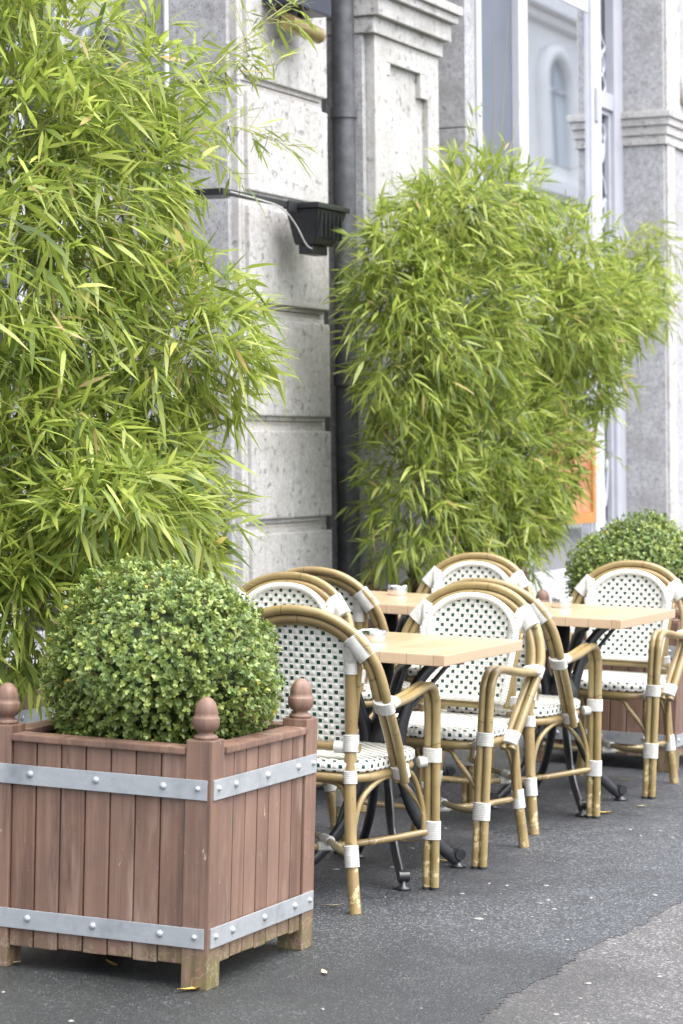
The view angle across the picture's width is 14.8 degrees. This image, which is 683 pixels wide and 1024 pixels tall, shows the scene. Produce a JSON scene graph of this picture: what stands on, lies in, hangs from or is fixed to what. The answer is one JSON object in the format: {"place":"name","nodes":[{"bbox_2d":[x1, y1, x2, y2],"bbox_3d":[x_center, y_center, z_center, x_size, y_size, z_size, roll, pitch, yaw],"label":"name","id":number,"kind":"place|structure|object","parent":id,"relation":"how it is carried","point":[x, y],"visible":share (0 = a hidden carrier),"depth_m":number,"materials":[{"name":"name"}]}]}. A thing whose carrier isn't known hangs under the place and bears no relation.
{"place":"outdoors","nodes":[
{"label":"outdoors","id":0,"kind":"place"},
{"bbox_2d":[3,662,66,723],"bbox_3d":[-1.189,0.742,8.211,0.667,0.728,0.667,2,2,23],"label":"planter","id":1,"kind":"object","parent":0,"point":[24,717],"visible":0.04,"depth_m":7.96,"materials":[{"name":"metal"}]},
{"bbox_2d":[0,0,319,720],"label":"bamboo plant","id":2,"kind":"object","parent":1,"relation":"in","point":[109,499],"visible":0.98,"depth_m":7.84,"materials":[{"name":"green plant"}]},
{"bbox_2d":[0,709,682,1023],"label":"pavement","id":3,"kind":"structure","parent":0,"point":[393,956],"depth_m":7.37,"materials":[{"name":"grey asphalt"}]},
{"bbox_2d":[0,678,317,990],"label":"wooden planter","id":4,"kind":"object","parent":3,"relation":"on","point":[194,856],"visible":0.91,"depth_m":6.64,"materials":[{"name":"brown wood"}]},
{"bbox_2d":[38,553,286,743],"bbox_3d":[-0.475,0.377,6.853,0.681,0.535,0.705,2,2,23],"label":"boxwood shrub","id":5,"kind":"object","parent":4,"relation":"on","point":[153,654],"visible":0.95,"depth_m":6.70,"materials":[{"name":"green plant"}]},
{"bbox_2d":[178,987,195,989],"bbox_3d":[-0.369,1.178,6.502,0.085,0.010,0.022,0,2,-35],"label":"fallen leaf","id":6,"kind":"object","parent":3,"relation":"on","point":[189,988],"visible":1,"depth_m":6.50,"materials":[{"name":"yellow plant"}]},
{"bbox_2d":[236,572,354,828],"bbox_3d":[-0.281,0.661,8.988,0.564,0.891,0.536,2,2,22],"label":"rattan armchair","id":7,"kind":"object","parent":3,"relation":"on","point":[280,588],"visible":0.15,"depth_m":9.16,"materials":[{"name":"white wicker"}]},
{"bbox_2d":[240,605,441,914],"bbox_3d":[-0.043,0.708,7.841,0.564,0.891,0.536,2,2,23],"label":"rattan armchair","id":8,"kind":"object","parent":3,"relation":"on","point":[327,655],"visible":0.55,"depth_m":7.63,"materials":[{"name":"wicker"}]},
{"bbox_2d":[0,0,682,665],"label":"cafe building","id":9,"kind":"structure","parent":3,"relation":"on","point":[368,96],"depth_m":13.19,"materials":[{"name":"stone"}]},
{"bbox_2d":[0,0,69,637],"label":"left window","id":10,"kind":"structure","parent":9,"relation":"in","point":[21,299],"depth_m":11.11,"materials":[{"name":"purple paint"}]},
{"bbox_2d":[192,188,349,255],"bbox_3d":[-0.293,-1.285,11.701,0.208,0.234,1.127,3,2,28],"label":"floodlight","id":11,"kind":"object","parent":9,"relation":"attached to","point":[314,225],"visible":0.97,"depth_m":11.89,"materials":[{"name":"black metal"}]},
{"bbox_2d":[264,0,330,43],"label":"wall lamp","id":12,"kind":"object","parent":9,"relation":"attached to","point":[320,8],"visible":0.8,"depth_m":11.99,"materials":[{"name":"gold metal"}]},
{"bbox_2d":[474,0,626,601],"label":"shop window","id":13,"kind":"structure","parent":9,"relation":"in","point":[571,107],"depth_m":16.79,"materials":[{"name":"white glass"}]},
{"bbox_2d":[285,566,420,811],"bbox_3d":[-0.001,0.638,9.822,0.564,0.891,0.536,2,2,25],"label":"rattan armchair","id":14,"kind":"object","parent":3,"relation":"on","point":[361,601],"visible":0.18,"depth_m":9.55,"materials":[{"name":"white wicker"}]},
{"bbox_2d":[316,591,455,796],"bbox_3d":[0.172,0.701,10.213,0.690,0.735,0.690,2,2,23],"label":"cafe table","id":15,"kind":"object","parent":3,"relation":"on","point":[392,607],"visible":0.12,"depth_m":10.13,"materials":[{"name":"beige wood"}]},
{"bbox_2d":[388,585,406,595],"bbox_3d":[0.220,0.309,10.368,0.080,0.039,0.077,2,2,24],"label":"ashtray","id":16,"kind":"object","parent":15,"relation":"on","point":[395,590],"visible":1,"depth_m":10.34,"materials":[{"name":"ceramic"}]},
{"bbox_2d":[314,630,522,890],"bbox_3d":[0.117,0.771,8.222,0.690,0.735,0.690,2,2,23],"label":"cafe table","id":17,"kind":"object","parent":3,"relation":"on","point":[431,653],"visible":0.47,"depth_m":8.19,"materials":[{"name":"brown wood"}]},
{"bbox_2d":[361,628,385,641],"bbox_3d":[0.100,0.384,8.181,0.080,0.039,0.077,1,2,-18],"label":"ashtray","id":18,"kind":"object","parent":17,"relation":"on","point":[375,635],"visible":0.86,"depth_m":8.15,"materials":[{"name":"ceramic"}]},
{"bbox_2d":[334,581,545,869],"bbox_3d":[0.344,0.687,8.706,0.564,0.891,0.536,2,2,26],"label":"rattan armchair","id":19,"kind":"object","parent":3,"relation":"on","point":[486,687],"visible":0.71,"depth_m":8.79,"materials":[{"name":"white wicker"}]},
{"bbox_2d":[363,563,527,708],"bbox_3d":[0.501,0.624,12.709,0.667,0.728,0.667,2,2,23],"label":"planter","id":20,"kind":"object","parent":3,"relation":"on","point":[414,586],"visible":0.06,"depth_m":12.75,"materials":[{"name":"wood"}]},
{"bbox_2d":[322,5,682,593],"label":"bamboo plant","id":21,"kind":"object","parent":20,"relation":"in","point":[482,506],"visible":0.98,"depth_m":12.57,"materials":[{"name":"green plant"}]},
{"bbox_2d":[373,552,533,777],"bbox_3d":[0.463,0.619,10.703,0.564,0.891,0.536,2,2,23],"label":"rattan armchair","id":22,"kind":"object","parent":3,"relation":"on","point":[445,572],"visible":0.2,"depth_m":10.89,"materials":[{"name":"white wicker"}]},
{"bbox_2d":[418,578,602,834],"bbox_3d":[0.595,0.669,9.390,0.564,0.891,0.536,2,2,25],"label":"rattan armchair","id":23,"kind":"object","parent":3,"relation":"on","point":[552,711],"visible":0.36,"depth_m":9.26,"materials":[{"name":"white wicker"}]},
{"bbox_2d":[490,602,674,816],"bbox_3d":[0.808,0.731,9.815,0.690,0.735,0.690,2,2,23],"label":"cafe table","id":24,"kind":"object","parent":3,"relation":"on","point":[585,618],"visible":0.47,"depth_m":9.79,"materials":[{"name":"beige wood"}]},
{"bbox_2d":[551,597,571,607],"bbox_3d":[0.830,0.341,9.903,0.080,0.039,0.077,3,3,44],"label":"ashtray","id":25,"kind":"object","parent":24,"relation":"on","point":[560,602],"visible":1,"depth_m":9.87,"materials":[{"name":"ceramic"}]},
{"bbox_2d":[522,560,682,798],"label":"rattan armchair","id":26,"kind":"object","parent":3,"relation":"on","point":[633,583],"visible":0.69,"depth_m":10.49,"materials":[{"name":"white wicker"}]},
{"bbox_2d":[536,589,682,771],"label":"wooden planter","id":27,"kind":"object","parent":3,"relation":"on","point":[620,726],"visible":0.13,"depth_m":10.91,"materials":[{"name":"wood"}]},
{"bbox_2d":[563,508,682,618],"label":"boxwood shrub","id":28,"kind":"object","parent":27,"relation":"on","point":[650,542],"visible":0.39,"depth_m":11.09,"materials":[{"name":"green plant"}]},
{"bbox_2d":[478,902,682,1023],"bbox_3d":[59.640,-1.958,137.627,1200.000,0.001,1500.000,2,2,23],"label":"road","id":29,"kind":"structure","parent":0,"point":[627,985],"depth_m":6.68,"materials":[{"name":"grey asphalt"}]}
]}

